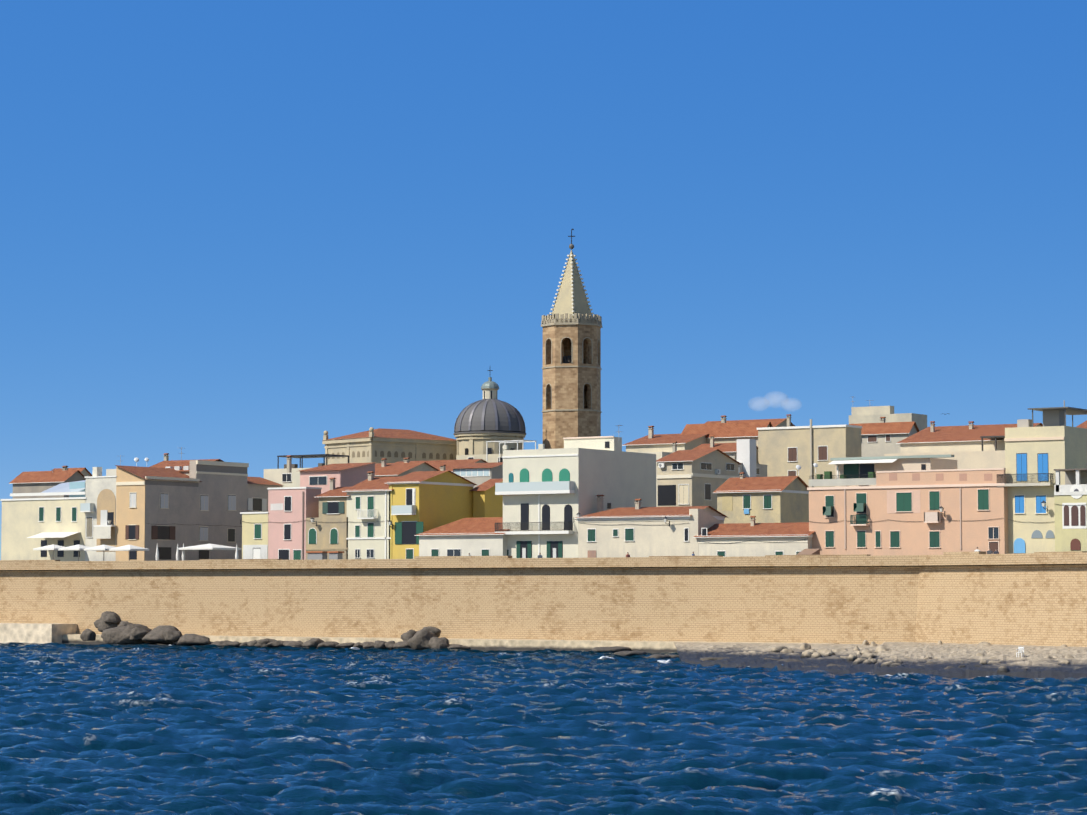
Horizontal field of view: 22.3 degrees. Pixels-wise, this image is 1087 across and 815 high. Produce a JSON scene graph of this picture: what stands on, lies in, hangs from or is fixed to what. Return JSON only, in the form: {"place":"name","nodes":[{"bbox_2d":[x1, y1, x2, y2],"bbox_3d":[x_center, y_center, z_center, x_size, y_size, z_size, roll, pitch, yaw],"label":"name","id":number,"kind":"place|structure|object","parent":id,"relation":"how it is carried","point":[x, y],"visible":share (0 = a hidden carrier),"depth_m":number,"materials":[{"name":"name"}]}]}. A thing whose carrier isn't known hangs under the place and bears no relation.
{"place":"outdoors","nodes":[
{"label":"outdoors","id":0,"kind":"place"},
{"bbox_2d":[52,468,91,475],"bbox_3d":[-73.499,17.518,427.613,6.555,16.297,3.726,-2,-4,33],"label":"roof","id":1,"kind":"structure","parent":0,"point":[84,471],"depth_m":427.14,"materials":[{"name":"tile"}]},
{"bbox_2d":[150,459,223,475],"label":"house","id":2,"kind":"structure","parent":0,"point":[181,466],"depth_m":376.54,"materials":[{"name":"paint"}]},
{"bbox_2d":[164,453,168,460],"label":"chimney","id":3,"kind":"object","parent":2,"relation":"on","point":[166,457],"visible":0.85,"depth_m":407.87,"materials":[{"name":"paint"}]},
{"bbox_2d":[286,455,291,472],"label":"chimney","id":4,"kind":"object","parent":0,"point":[289,464],"visible":1,"depth_m":363.23,"materials":[{"name":"paint"}]},
{"bbox_2d":[299,462,376,493],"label":"pink house","id":5,"kind":"structure","parent":0,"point":[348,474],"depth_m":357.58,"materials":[{"name":"paint"}]},
{"bbox_2d":[375,462,439,476],"bbox_3d":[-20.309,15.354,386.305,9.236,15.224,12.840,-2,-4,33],"label":"roof","id":6,"kind":"structure","parent":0,"point":[394,469],"depth_m":383.55,"materials":[{"name":"tile"}]},
{"bbox_2d":[381,458,386,466],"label":"chimney","id":7,"kind":"object","parent":6,"relation":"on","point":[383,462],"visible":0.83,"depth_m":385.85,"materials":[{"name":"paint"}]},
{"bbox_2d":[395,459,487,471],"bbox_3d":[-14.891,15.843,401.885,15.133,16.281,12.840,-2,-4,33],"label":"roof","id":8,"kind":"structure","parent":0,"point":[449,464],"depth_m":398.64,"materials":[{"name":"tile"}]},
{"bbox_2d":[470,479,502,517],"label":"yellow house","id":9,"kind":"structure","parent":0,"point":[487,502],"depth_m":345.45,"materials":[{"name":"paint"}]},
{"bbox_2d":[486,440,535,461],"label":"pergola","id":10,"kind":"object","parent":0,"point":[509,441],"depth_m":429.57,"materials":[{"name":"white paint"}]},
{"bbox_2d":[0,642,1086,756],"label":"sea","id":11,"kind":"structure","parent":0,"point":[141,700],"depth_m":160.59,"materials":[{"name":"liquid"}]},
{"bbox_2d":[173,644,987,676],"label":"sea foam","id":12,"kind":"object","parent":11,"relation":"on","point":[602,657],"depth_m":264.59,"materials":[{"name":"white"}]},
{"bbox_2d":[0,743,1086,814],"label":"sea","id":13,"kind":"structure","parent":0,"point":[849,779],"depth_m":96.67,"materials":[{"name":"liquid"}]},
{"bbox_2d":[0,0,1086,559],"label":"sky","id":14,"kind":"structure","parent":0,"point":[239,231],"materials":[{"name":"blue"}]},
{"bbox_2d":[0,551,1086,646],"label":"sea wall","id":15,"kind":"structure","parent":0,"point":[1034,598],"depth_m":301.67,"materials":[{"name":"stone"}]},
{"bbox_2d":[102,564,1013,569],"bbox_3d":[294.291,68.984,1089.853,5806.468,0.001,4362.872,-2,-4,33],"label":"town ground","id":16,"kind":"structure","parent":0,"point":[525,567],"depth_m":307.00,"materials":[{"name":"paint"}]},
{"bbox_2d":[1,492,85,560],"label":"cream house","id":17,"kind":"structure","parent":16,"relation":"on","point":[28,525],"depth_m":370.31,"materials":[{"name":"paint"}]},
{"bbox_2d":[41,480,85,496],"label":"glass roof","id":18,"kind":"structure","parent":17,"relation":"on","point":[77,486],"depth_m":374.63,"materials":[{"name":"grey"}]},
{"bbox_2d":[9,470,85,498],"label":"house","id":19,"kind":"structure","parent":16,"relation":"on","point":[33,482],"depth_m":410.98,"materials":[{"name":"paint"}]},
{"bbox_2d":[33,544,63,559],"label":"open umbrella","id":20,"kind":"object","parent":16,"relation":"on","point":[53,547],"visible":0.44,"depth_m":353.25,"materials":[{"name":"white fabric"}]},
{"bbox_2d":[58,544,89,560],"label":"open umbrella","id":21,"kind":"object","parent":16,"relation":"on","point":[78,547],"visible":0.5,"depth_m":350.97,"materials":[{"name":"white fabric"}]},
{"bbox_2d":[80,467,116,560],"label":"white house","id":22,"kind":"structure","parent":16,"relation":"on","point":[98,507],"depth_m":364.73,"materials":[{"name":"paint"}]},
{"bbox_2d":[84,545,115,560],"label":"open umbrella","id":23,"kind":"object","parent":16,"relation":"on","point":[103,548],"visible":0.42,"depth_m":348.73,"materials":[{"name":"white fabric"}]},
{"bbox_2d":[106,469,115,475],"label":"chimney","id":24,"kind":"object","parent":16,"relation":"on","point":[110,472],"visible":0.12,"depth_m":418.82,"materials":[{"name":"paint"}]},
{"bbox_2d":[109,545,148,560],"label":"open umbrella","id":25,"kind":"object","parent":16,"relation":"on","point":[129,548],"visible":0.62,"depth_m":346.26,"materials":[{"name":"white fabric"}]},
{"bbox_2d":[155,543,158,560],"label":"closed umbrella","id":26,"kind":"object","parent":16,"relation":"on","point":[157,555],"visible":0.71,"depth_m":343.08,"materials":[{"name":"white fabric"}]},
{"bbox_2d":[115,465,200,560],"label":"peach house","id":27,"kind":"structure","parent":16,"relation":"on","point":[151,497],"depth_m":363.13,"materials":[{"name":"paint"}]},
{"bbox_2d":[176,543,179,560],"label":"closed umbrella","id":28,"kind":"object","parent":16,"relation":"on","point":[177,555],"visible":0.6,"depth_m":342.56,"materials":[{"name":"white fabric"}]},
{"bbox_2d":[182,543,184,559],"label":"closed umbrella","id":29,"kind":"object","parent":16,"relation":"on","point":[183,554],"visible":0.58,"depth_m":340.73,"materials":[{"name":"white fabric"}]},
{"bbox_2d":[178,544,240,558],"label":"open umbrella","id":30,"kind":"object","parent":16,"relation":"on","point":[209,547],"visible":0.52,"depth_m":339.88,"materials":[{"name":"white fabric"}]},
{"bbox_2d":[189,460,248,559],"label":"taupe house","id":31,"kind":"structure","parent":16,"relation":"on","point":[222,494],"depth_m":373.46,"materials":[{"name":"paint"}]},
{"bbox_2d":[235,545,238,558],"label":"closed umbrella","id":32,"kind":"object","parent":16,"relation":"on","point":[236,555],"visible":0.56,"depth_m":337.41,"materials":[{"name":"white fabric"}]},
{"bbox_2d":[240,512,267,558],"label":"pale yellow house","id":33,"kind":"structure","parent":16,"relation":"on","point":[255,538],"depth_m":350.17,"materials":[{"name":"paint"}]},
{"bbox_2d":[247,477,281,511],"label":"taupe house","id":34,"kind":"structure","parent":16,"relation":"on","point":[257,495],"depth_m":380.60,"materials":[{"name":"paint"}]},
{"bbox_2d":[264,468,308,486],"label":"house","id":35,"kind":"structure","parent":16,"relation":"on","point":[283,477],"depth_m":385.02,"materials":[{"name":"paint"}]},
{"bbox_2d":[277,454,348,468],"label":"pergola","id":36,"kind":"object","parent":35,"relation":"on","point":[324,456],"visible":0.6,"depth_m":386.54,"materials":[{"name":"brown"}]},
{"bbox_2d":[267,487,321,559],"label":"pink house","id":37,"kind":"structure","parent":16,"relation":"on","point":[291,506],"depth_m":347.38,"materials":[{"name":"paint"}]},
{"bbox_2d":[306,551,326,559],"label":"kiosk","id":38,"kind":"object","parent":16,"relation":"on","point":[316,555],"visible":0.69,"depth_m":340.88,"materials":[{"name":"grey"}]},
{"bbox_2d":[306,517,347,559],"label":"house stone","id":39,"kind":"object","parent":16,"relation":"on","point":[322,535],"visible":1,"depth_m":343.87,"materials":[{"name":"paint"}]},
{"bbox_2d":[315,487,349,516],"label":"stone house","id":40,"kind":"structure","parent":39,"relation":"on","point":[332,503],"depth_m":343.86,"materials":[{"name":"paint"}]},
{"bbox_2d":[329,477,335,489],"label":"chimney","id":41,"kind":"object","parent":40,"relation":"on","point":[332,483],"visible":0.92,"depth_m":347.78,"materials":[{"name":"paint"}]},
{"bbox_2d":[327,551,343,558],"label":"kiosk","id":42,"kind":"object","parent":16,"relation":"on","point":[335,554],"visible":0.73,"depth_m":339.43,"materials":[{"name":"grey"}]},
{"bbox_2d":[342,476,400,558],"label":"cream house","id":43,"kind":"structure","parent":16,"relation":"on","point":[368,501],"depth_m":340.58,"materials":[{"name":"paint"}]},
{"bbox_2d":[367,471,374,480],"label":"chimney","id":44,"kind":"object","parent":43,"relation":"on","point":[370,474],"visible":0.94,"depth_m":345.84,"materials":[{"name":"paint"}]},
{"bbox_2d":[322,428,456,464],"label":"building","id":45,"kind":"structure","parent":16,"relation":"on","point":[393,445],"depth_m":455.00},
{"bbox_2d":[385,471,476,558],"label":"yellow house","id":46,"kind":"structure","parent":16,"relation":"on","point":[422,501],"depth_m":338.36,"materials":[{"name":"paint"}]},
{"bbox_2d":[242,520,388,522],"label":"cable","id":47,"kind":"object","parent":46,"relation":"attached to","point":[315,521],"visible":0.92,"depth_m":344.95,"materials":[{"name":"grey plastic"}]},
{"bbox_2d":[439,464,445,470],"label":"chimney","id":48,"kind":"object","parent":46,"relation":"on","point":[442,467],"visible":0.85,"depth_m":343.49,"materials":[{"name":"paint"}]},
{"bbox_2d":[414,517,506,555],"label":"house","id":49,"kind":"structure","parent":16,"relation":"on","point":[471,536],"depth_m":332.11,"materials":[{"name":"paint"}]},
{"bbox_2d":[450,462,502,487],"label":"house","id":50,"kind":"structure","parent":16,"relation":"on","point":[496,470],"depth_m":362.69,"materials":[{"name":"paint"}]},
{"bbox_2d":[454,468,489,476],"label":"glazing","id":51,"kind":"structure","parent":50,"relation":"attached to","point":[475,472],"depth_m":362.60,"materials":[{"name":"glass"}]},
{"bbox_2d":[456,454,502,462],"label":"cream dome base","id":52,"kind":"object","parent":16,"relation":"on","point":[493,458],"visible":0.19,"depth_m":434.45,"materials":[{"name":"paint"}]},
{"bbox_2d":[453,370,525,454],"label":"church dome","id":53,"kind":"structure","parent":52,"relation":"on","point":[489,416],"depth_m":454.39,"materials":[{"name":"grey metal"}]},
{"bbox_2d":[495,444,655,557],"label":"white house","id":54,"kind":"structure","parent":16,"relation":"on","point":[548,495],"depth_m":327.21,"materials":[{"name":"paint"}]},
{"bbox_2d":[563,436,621,450],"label":"rooftop structure","id":55,"kind":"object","parent":54,"relation":"on","point":[612,443],"depth_m":333.00,"materials":[{"name":"paint"}]},
{"bbox_2d":[575,506,726,557],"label":"house","id":56,"kind":"structure","parent":16,"relation":"on","point":[652,533],"depth_m":318.55,"materials":[{"name":"paint"}]},
{"bbox_2d":[596,495,603,511],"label":"chimney","id":57,"kind":"object","parent":56,"relation":"on","point":[599,498],"visible":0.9,"depth_m":325.82,"materials":[{"name":"paint"}]},
{"bbox_2d":[634,499,641,508],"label":"chimney","id":58,"kind":"object","parent":56,"relation":"on","point":[637,502],"visible":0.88,"depth_m":321.78,"materials":[{"name":"paint"}]},
{"bbox_2d":[638,452,671,506],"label":"building","id":59,"kind":"structure","parent":16,"relation":"on","point":[659,455],"depth_m":379.96,"materials":[{"name":"paint"}]},
{"bbox_2d":[622,433,709,452],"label":"building","id":60,"kind":"structure","parent":16,"relation":"on","point":[660,443],"depth_m":388.38,"materials":[{"name":"paint"}]},
{"bbox_2d":[648,426,653,438],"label":"chimney","id":61,"kind":"object","parent":60,"relation":"on","point":[650,432],"visible":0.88,"depth_m":392.58,"materials":[{"name":"paint"}]},
{"bbox_2d":[656,449,740,509],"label":"cream house","id":62,"kind":"structure","parent":16,"relation":"on","point":[688,478],"depth_m":351.29,"materials":[{"name":"paint"}]},
{"bbox_2d":[658,463,664,467],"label":"air conditioner","id":63,"kind":"object","parent":62,"relation":"attached to","point":[661,465],"visible":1,"depth_m":351.21,"materials":[{"name":"white paint"}]},
{"bbox_2d":[671,441,676,452],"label":"chimney","id":64,"kind":"object","parent":62,"relation":"on","point":[674,447],"visible":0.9,"depth_m":357.79,"materials":[{"name":"paint"}]},
{"bbox_2d":[689,509,722,555],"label":"house","id":65,"kind":"structure","parent":16,"relation":"on","point":[699,519],"depth_m":314.07,"materials":[{"name":"paint"}]},
{"bbox_2d":[692,443,757,463],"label":"building","id":66,"kind":"structure","parent":16,"relation":"on","point":[729,449],"depth_m":379.37,"materials":[{"name":"paint"}]},
{"bbox_2d":[709,435,714,446],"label":"chimney","id":67,"kind":"object","parent":66,"relation":"on","point":[711,438],"visible":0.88,"depth_m":380.06,"materials":[{"name":"paint"}]},
{"bbox_2d":[681,421,772,446],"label":"building","id":68,"kind":"structure","parent":16,"relation":"on","point":[728,432],"depth_m":388.46,"materials":[{"name":"paint"}]},
{"bbox_2d":[704,418,794,426],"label":"roof","id":69,"kind":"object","parent":16,"relation":"on","point":[779,422],"visible":0.06,"depth_m":416.93,"materials":[{"name":"paint"}]},
{"bbox_2d":[720,415,726,422],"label":"chimney","id":70,"kind":"object","parent":69,"relation":"on","point":[723,420],"visible":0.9,"depth_m":393.07,"materials":[{"name":"paint"}]},
{"bbox_2d":[786,414,791,426],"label":"chimney","id":71,"kind":"object","parent":69,"relation":"on","point":[788,417],"visible":0.88,"depth_m":413.33,"materials":[{"name":"paint"}]},
{"bbox_2d":[738,463,766,476],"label":"house extension","id":72,"kind":"object","parent":16,"relation":"on","point":[761,470],"visible":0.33,"depth_m":364.86,"materials":[{"name":"paint"}]},
{"bbox_2d":[737,439,755,476],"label":"building","id":73,"kind":"structure","parent":72,"relation":"on","point":[746,452],"depth_m":361.15,"materials":[{"name":"paint"}]},
{"bbox_2d":[693,522,814,556],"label":"house","id":74,"kind":"structure","parent":16,"relation":"on","point":[775,538],"depth_m":310.35,"materials":[{"name":"paint"}]},
{"bbox_2d":[750,516,755,525],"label":"chimney","id":75,"kind":"object","parent":74,"relation":"on","point":[752,519],"visible":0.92,"depth_m":313.27,"materials":[{"name":"paint"}]},
{"bbox_2d":[713,476,808,523],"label":"weathered house","id":76,"kind":"structure","parent":16,"relation":"on","point":[780,499],"depth_m":337.50,"materials":[{"name":"paint"}]},
{"bbox_2d":[797,549,819,554],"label":"brown canopy","id":77,"kind":"object","parent":16,"relation":"on","point":[810,552],"visible":0.67,"depth_m":304.37,"materials":[{"name":"brown"}]},
{"bbox_2d":[757,424,861,486],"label":"building","id":78,"kind":"structure","parent":16,"relation":"on","point":[783,451],"depth_m":374.32,"materials":[{"name":"paint"}]},
{"bbox_2d":[810,419,812,486],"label":"pole","id":79,"kind":"object","parent":16,"relation":"on","point":[811,471],"visible":0.43,"depth_m":373.42,"materials":[{"name":"beige metal"}]},
{"bbox_2d":[851,406,893,414],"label":"building","id":80,"kind":"structure","parent":16,"relation":"on","point":[871,410],"depth_m":439.02,"materials":[{"name":"paint"}]},
{"bbox_2d":[849,413,926,430],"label":"building","id":81,"kind":"structure","parent":16,"relation":"on","point":[920,420],"depth_m":433.67,"materials":[{"name":"paint"}]},
{"bbox_2d":[807,468,1007,555],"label":"pink house","id":82,"kind":"structure","parent":16,"relation":"on","point":[965,497],"depth_m":300.17,"materials":[{"name":"paint"}]},
{"bbox_2d":[809,465,875,485],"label":"terrace clutter","id":83,"kind":"object","parent":82,"relation":"on","point":[827,475],"visible":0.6,"depth_m":306.48,"materials":[{"name":"green metal"}]},
{"bbox_2d":[829,454,956,486],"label":"penthouse","id":84,"kind":"object","parent":82,"relation":"on","point":[853,466],"visible":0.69,"depth_m":305.81,"materials":[{"name":"paint"}]},
{"bbox_2d":[810,518,999,522],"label":"cable","id":85,"kind":"object","parent":82,"relation":"attached to","point":[907,521],"visible":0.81,"depth_m":300.09,"materials":[{"name":"grey plastic"}]},
{"bbox_2d":[884,450,1004,468],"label":"building","id":86,"kind":"structure","parent":16,"relation":"on","point":[977,459],"depth_m":356.18,"materials":[{"name":"paint"}]},
{"bbox_2d":[980,435,1004,450],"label":"pergola","id":87,"kind":"object","parent":86,"relation":"on","point":[994,437],"visible":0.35,"depth_m":356.07,"materials":[{"name":"brown"}]},
{"bbox_2d":[997,400,1086,553],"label":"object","id":88,"kind":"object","parent":16,"relation":"on","point":[1035,457],"visible":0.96,"depth_m":293.85,"materials":[{"name":"paint"}]},
{"bbox_2d":[1041,500,1046,510],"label":"lamp","id":89,"kind":"object","parent":88,"relation":"on","point":[1043,502],"visible":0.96,"depth_m":291.90,"materials":[{"name":"white glass"}]},
{"bbox_2d":[1054,468,1086,551],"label":"pale yellow house","id":90,"kind":"structure","parent":16,"relation":"on","point":[1070,528],"depth_m":287.84,"materials":[{"name":"paint"}]},
{"bbox_2d":[541,249,601,448],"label":"bell tower","id":91,"kind":"structure","parent":0,"point":[571,324],"depth_m":462.40,"materials":[{"name":"beige stone"}]},
{"bbox_2d":[749,392,801,409],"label":"cloud","id":92,"kind":"structure","parent":0,"point":[766,403],"depth_m":6187.28,"materials":[{"name":"white"}]},
{"bbox_2d":[674,642,1086,679],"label":"rocky shore","id":93,"kind":"structure","parent":0,"point":[1035,663],"depth_m":237.98,"materials":[{"name":"grey stone"}]},
{"bbox_2d":[591,646,961,668],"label":"rocks","id":94,"kind":"object","parent":93,"relation":"on","point":[621,651],"visible":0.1,"depth_m":267.45,"materials":[{"name":"grey stone"}]},
{"bbox_2d":[770,640,1073,672],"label":"rocks","id":95,"kind":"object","parent":93,"relation":"on","point":[865,656],"depth_m":245.90,"materials":[{"name":"grey stone"}]},
{"bbox_2d":[1016,647,1023,657],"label":"plastic chair","id":96,"kind":"object","parent":93,"relation":"on","point":[1019,649],"visible":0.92,"depth_m":231.39,"materials":[{"name":"white plastic"}]},
{"bbox_2d":[849,422,918,456],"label":"house","id":97,"kind":"structure","parent":0,"point":[879,439],"depth_m":399.14,"materials":[{"name":"paint"}]},
{"bbox_2d":[896,423,1042,452],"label":"house","id":98,"kind":"structure","parent":0,"point":[950,439],"depth_m":364.84,"materials":[{"name":"paint"}]},
{"bbox_2d":[930,421,934,431],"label":"chimney","id":99,"kind":"object","parent":98,"relation":"on","point":[932,427],"visible":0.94,"depth_m":370.73,"materials":[{"name":"paint"}]},
{"bbox_2d":[968,421,973,428],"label":"chimney","id":100,"kind":"object","parent":98,"relation":"on","point":[971,426],"visible":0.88,"depth_m":368.76,"materials":[{"name":"paint"}]},
{"bbox_2d":[1076,420,1086,428],"bbox_3d":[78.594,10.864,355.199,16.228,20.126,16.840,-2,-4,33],"label":"roof","id":101,"kind":"structure","parent":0,"point":[1083,425],"depth_m":355.36,"materials":[{"name":"tile"}]},
{"label":"sea","id":102,"kind":"structure","parent":0,"visible":0},
{"bbox_2d":[0,623,76,643],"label":"shore platform","id":103,"kind":"structure","parent":102,"relation":"on","point":[41,633],"depth_m":340.50,"materials":[{"name":"beige stone"}]},
{"bbox_2d":[62,634,834,652],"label":"shore ledge","id":104,"kind":"object","parent":102,"relation":"on","point":[560,645],"visible":0.35,"depth_m":303.39,"materials":[{"name":"stone"}]},
{"bbox_2d":[80,611,469,649],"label":"shore boulders","id":105,"kind":"object","parent":104,"relation":"on","point":[112,627],"visible":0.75,"depth_m":324.08,"materials":[{"name":"grey stone"}]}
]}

